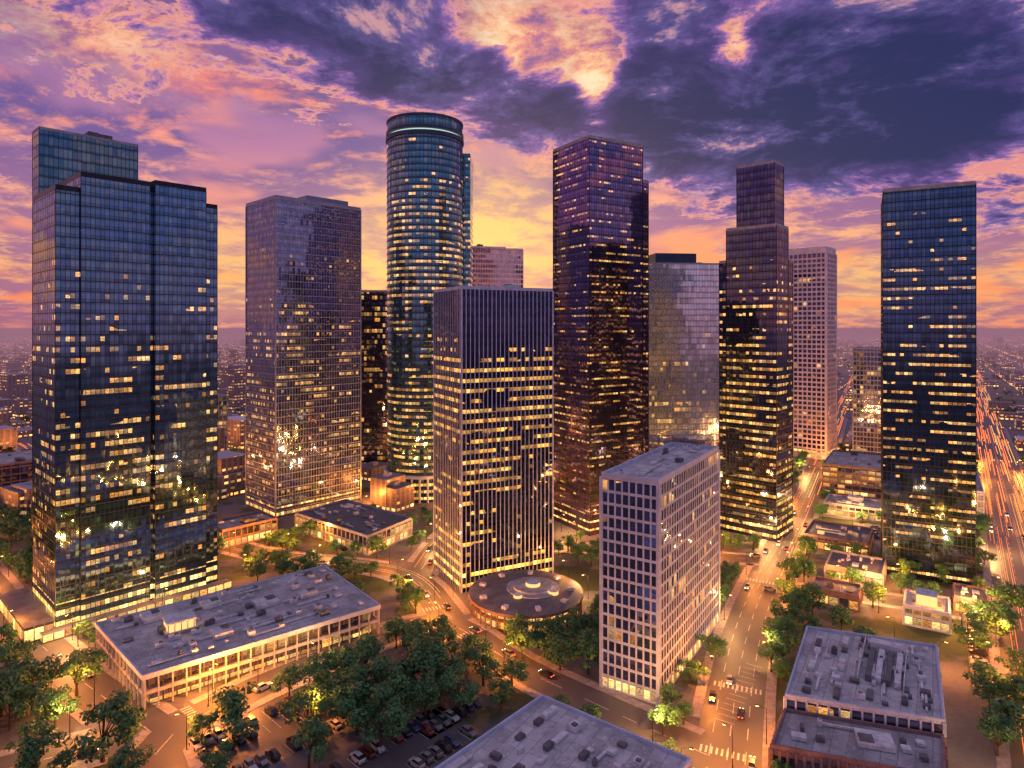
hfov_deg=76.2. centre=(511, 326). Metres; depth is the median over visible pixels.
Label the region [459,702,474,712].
parked car
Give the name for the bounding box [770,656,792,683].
oak tree
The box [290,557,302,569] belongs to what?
oak tree
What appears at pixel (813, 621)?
oak tree
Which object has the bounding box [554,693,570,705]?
oak tree
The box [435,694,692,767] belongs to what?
flat roofed exhibition hall
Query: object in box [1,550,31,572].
oak tree
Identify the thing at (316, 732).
oak tree
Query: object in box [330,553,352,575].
oak tree
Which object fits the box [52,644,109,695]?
oak tree
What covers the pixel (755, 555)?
moving car
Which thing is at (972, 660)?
parked car
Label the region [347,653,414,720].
oak tree
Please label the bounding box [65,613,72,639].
street lamp
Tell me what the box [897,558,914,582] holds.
oak tree
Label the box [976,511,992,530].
oak tree
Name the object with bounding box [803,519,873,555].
flat roofed store
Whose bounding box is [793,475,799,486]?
oak tree
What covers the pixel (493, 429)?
finned dark office tower
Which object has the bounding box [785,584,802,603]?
oak tree
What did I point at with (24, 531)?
oak tree
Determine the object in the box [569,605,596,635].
oak tree
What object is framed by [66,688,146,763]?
oak tree
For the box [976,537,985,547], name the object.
oak tree
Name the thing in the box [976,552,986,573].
oak tree
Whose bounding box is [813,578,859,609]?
glass walls
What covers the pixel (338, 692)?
oak tree
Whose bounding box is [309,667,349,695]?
oak tree
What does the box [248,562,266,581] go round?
oak tree
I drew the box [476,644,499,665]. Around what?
oak tree
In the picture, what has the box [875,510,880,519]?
oak tree
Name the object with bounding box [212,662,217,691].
street lamp
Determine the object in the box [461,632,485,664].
oak tree
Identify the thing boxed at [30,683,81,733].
oak tree
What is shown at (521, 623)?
oak tree
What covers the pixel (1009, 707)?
oak tree
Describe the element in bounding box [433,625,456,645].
oak tree
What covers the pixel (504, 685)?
oak tree
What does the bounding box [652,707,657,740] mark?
street lamp
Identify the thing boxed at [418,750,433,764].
parked car
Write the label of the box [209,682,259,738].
oak tree
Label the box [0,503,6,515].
oak tree
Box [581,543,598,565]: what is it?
oak tree
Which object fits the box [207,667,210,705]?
street lamp
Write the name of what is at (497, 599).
round pavilion
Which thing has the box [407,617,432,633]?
oak tree
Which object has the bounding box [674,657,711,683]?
oak tree
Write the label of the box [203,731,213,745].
parked car
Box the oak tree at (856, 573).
[840,567,863,582]
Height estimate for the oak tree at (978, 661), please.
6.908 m
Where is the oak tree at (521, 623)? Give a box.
[503,611,531,634]
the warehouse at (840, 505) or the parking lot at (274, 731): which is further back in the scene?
the warehouse at (840, 505)
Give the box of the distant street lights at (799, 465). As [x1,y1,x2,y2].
[2,336,1023,468]
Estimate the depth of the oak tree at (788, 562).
250.65 m
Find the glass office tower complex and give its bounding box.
[32,171,217,626]
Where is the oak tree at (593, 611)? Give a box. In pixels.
[588,608,598,626]
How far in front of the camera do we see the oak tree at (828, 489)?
374.46 m
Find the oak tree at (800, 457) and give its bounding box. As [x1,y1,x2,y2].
[796,455,805,465]
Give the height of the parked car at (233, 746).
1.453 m
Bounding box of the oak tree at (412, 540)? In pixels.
[405,536,417,549]
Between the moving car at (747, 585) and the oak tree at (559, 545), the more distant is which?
the oak tree at (559, 545)
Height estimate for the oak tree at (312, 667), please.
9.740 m
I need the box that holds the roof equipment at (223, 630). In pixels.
[111,569,363,666]
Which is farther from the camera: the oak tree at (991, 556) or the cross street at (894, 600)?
the oak tree at (991, 556)
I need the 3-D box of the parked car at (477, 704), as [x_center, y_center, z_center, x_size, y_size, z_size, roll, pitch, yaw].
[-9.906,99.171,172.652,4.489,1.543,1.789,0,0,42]
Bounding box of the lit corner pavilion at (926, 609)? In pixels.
[902,587,951,634]
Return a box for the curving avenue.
[18,443,470,620]
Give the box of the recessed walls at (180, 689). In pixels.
[107,612,370,704]
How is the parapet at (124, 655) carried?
on the roof slab
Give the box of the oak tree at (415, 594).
[399,586,426,613]
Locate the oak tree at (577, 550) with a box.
[568,542,583,563]
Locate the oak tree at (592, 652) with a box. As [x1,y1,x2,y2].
[567,627,598,674]
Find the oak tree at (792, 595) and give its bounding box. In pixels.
[778,586,816,620]
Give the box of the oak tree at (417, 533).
[412,530,425,538]
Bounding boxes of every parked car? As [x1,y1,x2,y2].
[188,738,202,750]
[197,748,208,761]
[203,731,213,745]
[211,727,225,740]
[221,738,235,750]
[231,763,241,767]
[232,732,246,745]
[242,757,257,767]
[243,714,258,725]
[243,727,257,739]
[254,752,268,766]
[264,705,278,715]
[265,747,280,761]
[274,701,285,711]
[286,735,301,750]
[322,722,331,733]
[327,718,341,729]
[329,762,341,767]
[336,714,348,724]
[349,750,365,764]
[359,745,375,758]
[369,739,385,753]
[388,730,403,742]
[397,725,412,737]
[407,720,420,732]
[407,756,425,767]
[414,714,428,724]
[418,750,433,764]
[419,723,434,735]
[422,710,437,720]
[426,745,443,758]
[428,719,442,731]
[435,740,452,753]
[436,714,451,726]
[443,709,459,721]
[443,733,460,747]
[451,706,467,716]
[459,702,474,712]
[459,724,477,737]
[467,697,481,707]
[968,648,987,656]
[969,659,989,664]
[970,655,987,661]
[972,684,985,692]
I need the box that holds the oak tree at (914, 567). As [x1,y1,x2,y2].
[900,559,921,577]
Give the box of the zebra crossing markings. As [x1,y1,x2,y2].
[180,578,773,760]
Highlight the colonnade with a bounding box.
[96,609,379,710]
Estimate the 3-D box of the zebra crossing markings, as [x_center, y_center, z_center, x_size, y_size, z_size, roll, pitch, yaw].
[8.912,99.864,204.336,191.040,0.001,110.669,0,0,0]
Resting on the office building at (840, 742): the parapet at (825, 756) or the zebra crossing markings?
the parapet at (825, 756)
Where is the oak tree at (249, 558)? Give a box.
[241,555,261,570]
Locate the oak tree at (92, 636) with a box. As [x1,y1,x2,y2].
[86,631,101,646]
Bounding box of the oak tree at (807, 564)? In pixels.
[794,557,817,582]
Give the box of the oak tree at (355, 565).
[347,562,364,579]
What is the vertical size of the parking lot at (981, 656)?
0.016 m
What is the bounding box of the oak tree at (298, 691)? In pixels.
[280,683,322,717]
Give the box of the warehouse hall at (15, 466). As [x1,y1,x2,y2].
[0,448,31,486]
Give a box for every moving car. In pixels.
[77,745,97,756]
[253,682,271,692]
[318,560,328,564]
[403,575,412,580]
[443,603,450,609]
[469,626,480,633]
[502,648,514,657]
[538,669,553,678]
[708,690,716,701]
[726,674,733,684]
[737,708,744,719]
[744,582,750,588]
[748,756,756,767]
[750,553,760,557]
[763,586,776,590]
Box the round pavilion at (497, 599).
[468,570,582,633]
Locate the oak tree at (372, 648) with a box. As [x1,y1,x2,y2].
[350,634,384,668]
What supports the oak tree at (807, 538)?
on the ground
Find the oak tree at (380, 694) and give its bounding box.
[346,679,415,747]
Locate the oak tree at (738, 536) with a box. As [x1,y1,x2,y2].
[732,533,747,545]
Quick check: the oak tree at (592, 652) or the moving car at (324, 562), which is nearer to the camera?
the oak tree at (592, 652)
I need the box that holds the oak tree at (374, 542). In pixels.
[367,535,388,557]
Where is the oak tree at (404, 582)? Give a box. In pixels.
[400,578,414,590]
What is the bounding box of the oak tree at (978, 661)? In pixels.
[969,658,996,682]
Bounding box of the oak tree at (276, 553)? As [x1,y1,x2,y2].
[271,548,291,568]
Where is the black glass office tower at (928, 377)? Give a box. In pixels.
[881,181,975,585]
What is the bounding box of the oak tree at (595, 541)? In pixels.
[589,537,598,556]
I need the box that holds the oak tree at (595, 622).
[581,616,598,634]
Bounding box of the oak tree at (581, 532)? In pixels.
[573,529,585,540]
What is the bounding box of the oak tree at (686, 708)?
[668,700,693,724]
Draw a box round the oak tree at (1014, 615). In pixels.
[977,600,1023,630]
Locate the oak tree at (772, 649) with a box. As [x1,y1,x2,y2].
[758,639,787,671]
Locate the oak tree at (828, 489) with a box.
[820,486,835,493]
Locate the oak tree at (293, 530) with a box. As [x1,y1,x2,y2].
[287,526,299,537]
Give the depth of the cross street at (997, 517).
343.33 m
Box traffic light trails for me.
[18,374,1023,749]
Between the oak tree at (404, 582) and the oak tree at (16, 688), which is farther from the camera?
the oak tree at (404, 582)
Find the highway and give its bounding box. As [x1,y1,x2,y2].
[976,362,1023,767]
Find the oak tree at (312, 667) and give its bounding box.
[301,650,336,682]
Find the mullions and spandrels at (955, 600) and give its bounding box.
[952,584,989,614]
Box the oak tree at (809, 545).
[798,539,817,557]
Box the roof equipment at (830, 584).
[827,582,852,593]
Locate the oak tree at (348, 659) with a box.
[335,651,366,685]
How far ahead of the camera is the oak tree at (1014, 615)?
212.45 m
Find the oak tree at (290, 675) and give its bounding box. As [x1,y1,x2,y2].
[270,663,304,695]
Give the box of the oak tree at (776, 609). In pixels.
[769,599,801,620]
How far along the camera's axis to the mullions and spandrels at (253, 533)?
301.20 m
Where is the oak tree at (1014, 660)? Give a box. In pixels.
[994,646,1023,679]
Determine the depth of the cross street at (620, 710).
174.40 m
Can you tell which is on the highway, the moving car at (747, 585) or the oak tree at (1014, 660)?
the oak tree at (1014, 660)
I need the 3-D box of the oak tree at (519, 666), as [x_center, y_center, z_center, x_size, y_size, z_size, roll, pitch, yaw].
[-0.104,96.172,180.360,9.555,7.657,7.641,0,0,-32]
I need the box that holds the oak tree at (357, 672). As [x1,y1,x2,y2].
[328,663,385,698]
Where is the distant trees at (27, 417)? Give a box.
[0,336,1023,475]
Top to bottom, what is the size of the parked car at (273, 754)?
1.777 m
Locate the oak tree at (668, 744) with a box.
[657,737,682,753]
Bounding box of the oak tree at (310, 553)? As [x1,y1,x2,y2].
[303,549,323,562]
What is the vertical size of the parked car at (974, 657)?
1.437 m
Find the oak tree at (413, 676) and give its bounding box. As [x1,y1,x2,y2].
[382,657,418,680]
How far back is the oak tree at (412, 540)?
291.86 m
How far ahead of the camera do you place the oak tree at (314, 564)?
254.11 m
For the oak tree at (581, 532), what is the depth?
303.50 m
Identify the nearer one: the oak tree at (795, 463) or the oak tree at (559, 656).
the oak tree at (559, 656)
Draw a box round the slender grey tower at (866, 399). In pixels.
[852,347,880,453]
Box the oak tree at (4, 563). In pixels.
[1,554,18,566]
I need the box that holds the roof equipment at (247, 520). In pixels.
[218,514,264,524]
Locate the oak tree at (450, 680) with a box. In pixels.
[437,662,480,707]
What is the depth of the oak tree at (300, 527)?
308.14 m
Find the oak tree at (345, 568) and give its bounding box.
[333,564,352,575]
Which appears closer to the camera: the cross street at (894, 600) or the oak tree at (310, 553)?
the cross street at (894, 600)
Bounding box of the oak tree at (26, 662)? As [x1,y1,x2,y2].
[0,656,43,690]
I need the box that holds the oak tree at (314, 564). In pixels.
[300,560,319,569]
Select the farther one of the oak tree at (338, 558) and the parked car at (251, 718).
the oak tree at (338, 558)
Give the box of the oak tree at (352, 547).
[349,539,361,556]
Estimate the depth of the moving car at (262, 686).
179.11 m
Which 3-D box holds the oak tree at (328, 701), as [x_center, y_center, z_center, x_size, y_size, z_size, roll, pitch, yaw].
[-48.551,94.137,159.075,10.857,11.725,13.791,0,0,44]
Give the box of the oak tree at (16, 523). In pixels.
[0,516,30,542]
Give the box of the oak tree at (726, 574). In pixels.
[720,567,732,589]
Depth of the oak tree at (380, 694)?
152.83 m
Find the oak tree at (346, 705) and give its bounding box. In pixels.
[334,684,379,735]
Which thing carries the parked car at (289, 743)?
on the parking lot at (274, 731)
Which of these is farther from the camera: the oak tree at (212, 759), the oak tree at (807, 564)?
the oak tree at (807, 564)
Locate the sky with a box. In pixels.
[0,0,1023,328]
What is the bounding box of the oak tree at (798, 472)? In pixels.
[793,470,802,476]
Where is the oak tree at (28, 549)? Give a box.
[15,545,31,556]
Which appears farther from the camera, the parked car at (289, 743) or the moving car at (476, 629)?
the moving car at (476, 629)
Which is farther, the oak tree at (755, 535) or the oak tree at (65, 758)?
the oak tree at (755, 535)
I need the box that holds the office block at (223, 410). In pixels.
[218,393,227,449]
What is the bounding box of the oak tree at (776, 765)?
[769,757,791,767]
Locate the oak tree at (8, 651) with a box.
[0,637,38,665]
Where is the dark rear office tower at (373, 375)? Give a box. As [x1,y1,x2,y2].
[361,290,386,462]
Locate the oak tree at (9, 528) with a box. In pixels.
[5,519,26,537]
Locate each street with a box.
[0,560,177,730]
[0,719,150,767]
[21,442,1007,479]
[124,611,725,767]
[404,532,439,575]
[554,541,777,565]
[761,577,1023,621]
[800,507,1017,522]
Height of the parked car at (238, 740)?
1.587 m
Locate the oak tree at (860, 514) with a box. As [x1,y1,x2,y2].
[854,510,870,521]
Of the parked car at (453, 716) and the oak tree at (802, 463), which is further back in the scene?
the oak tree at (802, 463)
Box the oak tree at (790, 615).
[774,613,797,638]
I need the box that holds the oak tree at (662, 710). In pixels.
[646,699,684,734]
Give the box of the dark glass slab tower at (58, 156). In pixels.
[32,126,137,196]
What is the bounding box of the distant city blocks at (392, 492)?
[0,331,1023,517]
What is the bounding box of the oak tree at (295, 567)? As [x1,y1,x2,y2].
[288,555,313,572]
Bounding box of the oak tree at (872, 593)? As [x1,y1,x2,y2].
[861,580,887,607]
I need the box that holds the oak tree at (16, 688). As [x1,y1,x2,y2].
[0,679,29,730]
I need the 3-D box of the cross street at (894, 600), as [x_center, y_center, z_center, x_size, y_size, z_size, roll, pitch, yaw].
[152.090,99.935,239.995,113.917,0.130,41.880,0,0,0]
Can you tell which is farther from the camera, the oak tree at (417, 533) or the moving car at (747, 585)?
the oak tree at (417, 533)
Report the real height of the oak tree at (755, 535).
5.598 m
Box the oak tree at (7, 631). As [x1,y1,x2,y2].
[0,622,18,646]
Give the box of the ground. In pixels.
[0,329,1023,767]
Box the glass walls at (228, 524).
[218,513,275,546]
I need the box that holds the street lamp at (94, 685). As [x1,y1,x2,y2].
[83,673,94,705]
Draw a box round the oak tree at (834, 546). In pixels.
[824,542,843,551]
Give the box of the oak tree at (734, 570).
[720,560,742,580]
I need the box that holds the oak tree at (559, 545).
[554,539,563,554]
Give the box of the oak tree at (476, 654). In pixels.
[466,639,499,685]
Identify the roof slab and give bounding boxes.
[95,566,380,680]
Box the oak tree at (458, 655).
[433,637,473,676]
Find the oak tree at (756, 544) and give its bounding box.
[747,536,759,548]
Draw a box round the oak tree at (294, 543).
[288,537,301,550]
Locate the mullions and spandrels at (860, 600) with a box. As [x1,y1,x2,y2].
[818,586,862,612]
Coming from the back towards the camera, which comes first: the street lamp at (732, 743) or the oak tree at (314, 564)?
the oak tree at (314, 564)
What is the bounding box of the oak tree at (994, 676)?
[962,662,1022,707]
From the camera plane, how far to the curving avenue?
259.13 m
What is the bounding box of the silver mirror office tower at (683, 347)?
[649,253,718,450]
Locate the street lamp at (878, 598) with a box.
[878,588,886,612]
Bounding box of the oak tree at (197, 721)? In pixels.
[186,711,217,745]
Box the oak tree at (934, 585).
[912,579,942,594]
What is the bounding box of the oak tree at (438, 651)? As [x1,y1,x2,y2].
[395,633,452,691]
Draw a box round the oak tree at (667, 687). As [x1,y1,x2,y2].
[659,680,684,705]
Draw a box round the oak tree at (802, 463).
[793,458,806,469]
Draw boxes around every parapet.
[95,565,380,678]
[218,511,276,531]
[771,708,945,767]
[810,575,861,598]
[953,582,989,602]
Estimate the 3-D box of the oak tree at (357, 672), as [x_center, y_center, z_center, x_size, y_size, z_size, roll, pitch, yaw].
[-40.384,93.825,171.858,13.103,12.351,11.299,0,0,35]
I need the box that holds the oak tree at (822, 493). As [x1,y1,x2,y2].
[818,490,832,499]
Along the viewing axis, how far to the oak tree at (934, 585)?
235.08 m
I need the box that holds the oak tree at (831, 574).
[826,570,839,579]
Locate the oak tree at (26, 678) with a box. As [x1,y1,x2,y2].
[0,668,31,717]
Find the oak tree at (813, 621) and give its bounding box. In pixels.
[795,614,821,631]
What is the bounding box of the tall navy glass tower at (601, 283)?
[553,135,648,535]
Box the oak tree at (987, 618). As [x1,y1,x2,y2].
[964,607,1013,635]
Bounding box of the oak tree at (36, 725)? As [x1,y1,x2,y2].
[4,718,70,766]
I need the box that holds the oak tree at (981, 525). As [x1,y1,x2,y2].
[976,520,989,537]
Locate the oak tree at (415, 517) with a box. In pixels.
[402,513,417,525]
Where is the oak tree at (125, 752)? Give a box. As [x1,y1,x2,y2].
[108,740,156,767]
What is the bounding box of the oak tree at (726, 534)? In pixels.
[720,531,731,548]
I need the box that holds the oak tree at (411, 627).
[397,620,428,653]
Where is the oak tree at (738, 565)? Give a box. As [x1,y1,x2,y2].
[729,561,743,576]
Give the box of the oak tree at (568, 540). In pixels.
[561,534,574,551]
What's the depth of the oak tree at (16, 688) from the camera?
161.61 m
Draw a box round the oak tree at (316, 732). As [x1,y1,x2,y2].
[291,716,330,767]
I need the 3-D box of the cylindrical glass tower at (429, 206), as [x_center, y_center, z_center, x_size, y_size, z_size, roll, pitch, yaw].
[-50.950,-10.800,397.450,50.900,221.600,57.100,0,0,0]
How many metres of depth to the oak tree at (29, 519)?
318.62 m
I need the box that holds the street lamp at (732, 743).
[722,723,732,767]
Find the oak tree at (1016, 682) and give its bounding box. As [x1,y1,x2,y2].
[982,672,1023,716]
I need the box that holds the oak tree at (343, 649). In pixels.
[329,644,352,670]
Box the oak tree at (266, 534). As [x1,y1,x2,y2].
[261,532,279,542]
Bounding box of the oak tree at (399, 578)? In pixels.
[389,574,404,586]
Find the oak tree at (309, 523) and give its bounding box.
[300,519,318,539]
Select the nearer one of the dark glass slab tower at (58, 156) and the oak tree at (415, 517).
the dark glass slab tower at (58, 156)
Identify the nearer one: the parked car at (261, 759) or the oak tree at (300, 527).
the parked car at (261, 759)
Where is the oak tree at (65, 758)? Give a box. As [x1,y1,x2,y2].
[45,747,77,767]
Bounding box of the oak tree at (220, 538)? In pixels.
[218,535,227,549]
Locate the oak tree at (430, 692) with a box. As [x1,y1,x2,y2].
[403,673,443,717]
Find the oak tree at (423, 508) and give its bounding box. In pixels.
[417,506,426,517]
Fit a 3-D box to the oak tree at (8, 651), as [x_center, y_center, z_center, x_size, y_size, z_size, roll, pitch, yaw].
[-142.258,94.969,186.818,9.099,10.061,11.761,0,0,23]
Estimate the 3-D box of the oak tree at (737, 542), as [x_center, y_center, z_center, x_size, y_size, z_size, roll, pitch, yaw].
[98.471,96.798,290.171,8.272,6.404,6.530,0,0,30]
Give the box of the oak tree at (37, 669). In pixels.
[0,654,62,713]
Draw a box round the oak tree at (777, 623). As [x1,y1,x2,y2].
[759,615,802,641]
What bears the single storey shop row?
on the ground
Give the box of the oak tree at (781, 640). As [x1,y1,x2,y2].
[764,628,800,656]
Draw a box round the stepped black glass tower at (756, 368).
[719,160,792,541]
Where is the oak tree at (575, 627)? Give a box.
[553,612,591,650]
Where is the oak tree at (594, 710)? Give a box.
[577,702,602,718]
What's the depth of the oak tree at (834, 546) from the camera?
280.79 m
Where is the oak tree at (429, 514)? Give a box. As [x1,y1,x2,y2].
[418,511,432,525]
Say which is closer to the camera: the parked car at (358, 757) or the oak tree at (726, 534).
the parked car at (358, 757)
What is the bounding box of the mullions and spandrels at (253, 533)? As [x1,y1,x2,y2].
[218,519,277,549]
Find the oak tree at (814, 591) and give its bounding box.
[799,582,826,615]
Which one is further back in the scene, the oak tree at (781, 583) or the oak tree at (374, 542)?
the oak tree at (374, 542)
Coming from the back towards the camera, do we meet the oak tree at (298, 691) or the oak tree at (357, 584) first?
the oak tree at (357, 584)
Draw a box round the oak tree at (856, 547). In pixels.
[847,543,868,554]
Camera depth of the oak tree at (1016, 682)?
165.57 m
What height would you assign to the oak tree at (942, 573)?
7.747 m
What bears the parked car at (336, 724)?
on the parking lot at (274, 731)
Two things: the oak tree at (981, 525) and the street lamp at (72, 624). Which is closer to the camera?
the street lamp at (72, 624)
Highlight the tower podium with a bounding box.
[0,578,231,644]
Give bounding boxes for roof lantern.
[162,609,198,637]
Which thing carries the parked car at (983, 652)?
on the parking lot at (981, 656)
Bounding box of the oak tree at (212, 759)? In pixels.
[200,738,233,767]
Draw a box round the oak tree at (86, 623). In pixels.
[72,619,94,638]
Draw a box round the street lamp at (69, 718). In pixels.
[68,703,70,736]
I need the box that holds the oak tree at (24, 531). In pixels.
[14,525,31,540]
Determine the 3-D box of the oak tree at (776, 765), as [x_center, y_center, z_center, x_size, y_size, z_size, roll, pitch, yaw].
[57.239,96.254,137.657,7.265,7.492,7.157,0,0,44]
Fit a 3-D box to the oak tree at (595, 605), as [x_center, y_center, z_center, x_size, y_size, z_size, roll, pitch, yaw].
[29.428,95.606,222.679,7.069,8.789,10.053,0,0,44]
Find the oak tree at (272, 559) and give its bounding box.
[269,555,280,567]
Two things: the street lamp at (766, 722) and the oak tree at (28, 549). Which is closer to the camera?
the street lamp at (766, 722)
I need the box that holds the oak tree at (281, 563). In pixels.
[274,559,290,574]
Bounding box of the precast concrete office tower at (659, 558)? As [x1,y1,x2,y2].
[599,442,719,704]
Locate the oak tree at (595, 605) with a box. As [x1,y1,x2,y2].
[587,592,598,616]
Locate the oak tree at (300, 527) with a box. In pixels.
[292,525,306,537]
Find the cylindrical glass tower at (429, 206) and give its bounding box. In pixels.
[384,112,472,502]
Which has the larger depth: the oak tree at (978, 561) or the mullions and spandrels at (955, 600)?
the oak tree at (978, 561)
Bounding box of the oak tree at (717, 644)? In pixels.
[695,633,728,659]
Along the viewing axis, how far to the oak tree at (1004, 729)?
151.86 m
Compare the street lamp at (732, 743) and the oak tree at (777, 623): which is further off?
the oak tree at (777, 623)
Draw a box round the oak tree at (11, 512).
[0,506,21,532]
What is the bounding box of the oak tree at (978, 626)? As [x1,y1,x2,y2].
[951,619,997,649]
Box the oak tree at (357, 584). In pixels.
[353,580,364,590]
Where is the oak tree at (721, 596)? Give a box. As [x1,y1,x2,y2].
[720,592,725,604]
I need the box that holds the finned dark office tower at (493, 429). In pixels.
[433,284,553,592]
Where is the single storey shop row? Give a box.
[824,550,886,585]
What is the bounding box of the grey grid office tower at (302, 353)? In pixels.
[245,195,360,518]
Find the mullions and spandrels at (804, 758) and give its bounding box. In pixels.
[768,710,948,767]
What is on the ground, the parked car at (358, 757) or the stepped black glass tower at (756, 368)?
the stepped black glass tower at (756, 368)
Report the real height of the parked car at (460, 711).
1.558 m
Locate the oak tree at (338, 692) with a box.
[330,679,364,718]
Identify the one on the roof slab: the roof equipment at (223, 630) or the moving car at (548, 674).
the roof equipment at (223, 630)
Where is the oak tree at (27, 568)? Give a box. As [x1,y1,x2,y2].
[13,564,31,582]
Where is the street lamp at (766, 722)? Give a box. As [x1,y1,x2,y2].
[755,704,766,744]
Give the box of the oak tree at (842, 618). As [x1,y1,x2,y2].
[828,603,853,629]
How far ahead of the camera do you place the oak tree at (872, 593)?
231.67 m
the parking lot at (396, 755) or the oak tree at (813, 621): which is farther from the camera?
the oak tree at (813, 621)
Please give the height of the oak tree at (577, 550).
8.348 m
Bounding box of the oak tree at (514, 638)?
[502,624,539,659]
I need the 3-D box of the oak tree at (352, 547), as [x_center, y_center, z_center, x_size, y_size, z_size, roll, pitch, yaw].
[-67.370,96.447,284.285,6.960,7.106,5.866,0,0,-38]
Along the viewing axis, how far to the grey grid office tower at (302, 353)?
354.42 m
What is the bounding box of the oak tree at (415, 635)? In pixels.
[405,624,446,654]
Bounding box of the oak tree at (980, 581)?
[970,576,988,588]
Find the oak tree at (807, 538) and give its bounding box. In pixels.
[797,534,817,554]
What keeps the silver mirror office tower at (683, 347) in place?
on the ground
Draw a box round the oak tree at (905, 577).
[889,572,912,592]
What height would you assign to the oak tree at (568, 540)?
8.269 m
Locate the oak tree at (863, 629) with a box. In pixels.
[853,625,878,635]
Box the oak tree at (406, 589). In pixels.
[395,580,414,599]
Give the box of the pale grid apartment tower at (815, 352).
[789,246,836,459]
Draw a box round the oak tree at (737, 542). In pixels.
[725,537,743,551]
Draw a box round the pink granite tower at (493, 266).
[473,244,522,287]
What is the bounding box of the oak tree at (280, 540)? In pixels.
[274,535,288,547]
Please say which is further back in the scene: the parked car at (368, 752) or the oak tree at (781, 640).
the oak tree at (781, 640)
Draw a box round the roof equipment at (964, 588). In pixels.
[961,586,979,598]
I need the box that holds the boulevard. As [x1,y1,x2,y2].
[690,375,851,767]
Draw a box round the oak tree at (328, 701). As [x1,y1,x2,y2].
[280,684,340,738]
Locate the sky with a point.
(241, 101)
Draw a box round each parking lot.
[185,682,348,767]
[338,707,483,767]
[404,689,486,739]
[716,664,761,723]
[871,529,880,551]
[964,621,989,693]
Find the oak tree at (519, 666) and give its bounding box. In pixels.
[494,656,529,684]
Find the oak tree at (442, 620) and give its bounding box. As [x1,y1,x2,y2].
[429,614,459,638]
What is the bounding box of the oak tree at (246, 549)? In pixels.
[238,543,254,559]
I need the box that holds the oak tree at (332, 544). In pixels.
[328,539,343,554]
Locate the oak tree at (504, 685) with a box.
[487,676,513,710]
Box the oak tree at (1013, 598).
[985,580,1023,623]
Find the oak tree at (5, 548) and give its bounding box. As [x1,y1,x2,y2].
[0,541,14,565]
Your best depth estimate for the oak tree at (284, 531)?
295.73 m
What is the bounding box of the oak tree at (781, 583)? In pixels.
[774,579,795,592]
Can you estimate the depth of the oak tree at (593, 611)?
214.71 m
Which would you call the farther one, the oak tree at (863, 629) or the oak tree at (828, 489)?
the oak tree at (828, 489)
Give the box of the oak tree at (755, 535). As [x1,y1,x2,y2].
[747,533,761,542]
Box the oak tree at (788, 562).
[775,556,803,584]
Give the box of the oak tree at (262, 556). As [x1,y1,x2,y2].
[253,548,270,563]
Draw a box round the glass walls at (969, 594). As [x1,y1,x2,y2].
[955,585,986,612]
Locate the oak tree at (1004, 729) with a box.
[976,707,1023,755]
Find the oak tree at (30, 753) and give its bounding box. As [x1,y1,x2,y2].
[12,734,54,767]
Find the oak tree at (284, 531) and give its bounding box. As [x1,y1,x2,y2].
[269,528,290,546]
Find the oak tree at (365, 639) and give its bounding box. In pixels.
[354,632,377,655]
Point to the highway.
(1012, 756)
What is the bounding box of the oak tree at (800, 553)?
[791,550,806,559]
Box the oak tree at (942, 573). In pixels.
[933,563,953,584]
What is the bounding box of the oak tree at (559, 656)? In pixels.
[539,633,576,669]
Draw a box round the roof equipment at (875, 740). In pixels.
[791,717,928,762]
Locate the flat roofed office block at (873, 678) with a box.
[783,625,946,737]
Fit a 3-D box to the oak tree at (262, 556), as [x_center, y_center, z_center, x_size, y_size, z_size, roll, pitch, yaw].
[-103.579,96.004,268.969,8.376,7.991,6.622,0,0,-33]
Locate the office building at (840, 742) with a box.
[773,713,942,767]
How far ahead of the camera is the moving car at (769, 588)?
246.79 m
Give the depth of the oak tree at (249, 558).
263.68 m
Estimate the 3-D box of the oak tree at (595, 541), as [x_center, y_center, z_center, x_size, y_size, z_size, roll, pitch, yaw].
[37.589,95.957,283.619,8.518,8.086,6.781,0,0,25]
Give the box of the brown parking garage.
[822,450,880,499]
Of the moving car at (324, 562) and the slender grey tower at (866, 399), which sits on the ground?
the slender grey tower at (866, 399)
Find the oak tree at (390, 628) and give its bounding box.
[381,614,405,648]
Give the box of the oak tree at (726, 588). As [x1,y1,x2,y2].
[720,583,730,602]
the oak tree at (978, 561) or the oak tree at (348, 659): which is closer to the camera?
the oak tree at (348, 659)
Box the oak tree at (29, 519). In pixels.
[22,515,31,524]
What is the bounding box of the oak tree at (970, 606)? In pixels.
[959,598,985,614]
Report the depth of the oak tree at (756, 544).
291.48 m
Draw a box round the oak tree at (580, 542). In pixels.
[569,540,585,548]
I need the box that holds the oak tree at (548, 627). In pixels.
[528,618,565,654]
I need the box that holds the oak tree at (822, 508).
[814,504,828,518]
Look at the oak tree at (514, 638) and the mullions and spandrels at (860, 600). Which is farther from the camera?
the mullions and spandrels at (860, 600)
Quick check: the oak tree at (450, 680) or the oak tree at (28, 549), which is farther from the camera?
the oak tree at (28, 549)
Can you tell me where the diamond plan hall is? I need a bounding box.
[295,499,412,555]
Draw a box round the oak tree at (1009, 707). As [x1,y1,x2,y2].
[980,694,1023,729]
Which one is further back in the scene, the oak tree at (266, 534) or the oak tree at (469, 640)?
the oak tree at (266, 534)
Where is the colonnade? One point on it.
(129, 673)
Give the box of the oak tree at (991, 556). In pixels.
[976,548,996,564]
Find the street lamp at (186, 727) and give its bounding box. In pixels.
[175,712,186,749]
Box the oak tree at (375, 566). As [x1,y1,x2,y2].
[363,561,379,575]
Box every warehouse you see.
[823,494,880,521]
[976,470,984,514]
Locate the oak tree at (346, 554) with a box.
[332,550,355,565]
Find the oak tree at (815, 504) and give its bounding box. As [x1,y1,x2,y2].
[813,502,827,516]
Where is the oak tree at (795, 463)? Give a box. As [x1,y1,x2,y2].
[793,461,800,470]

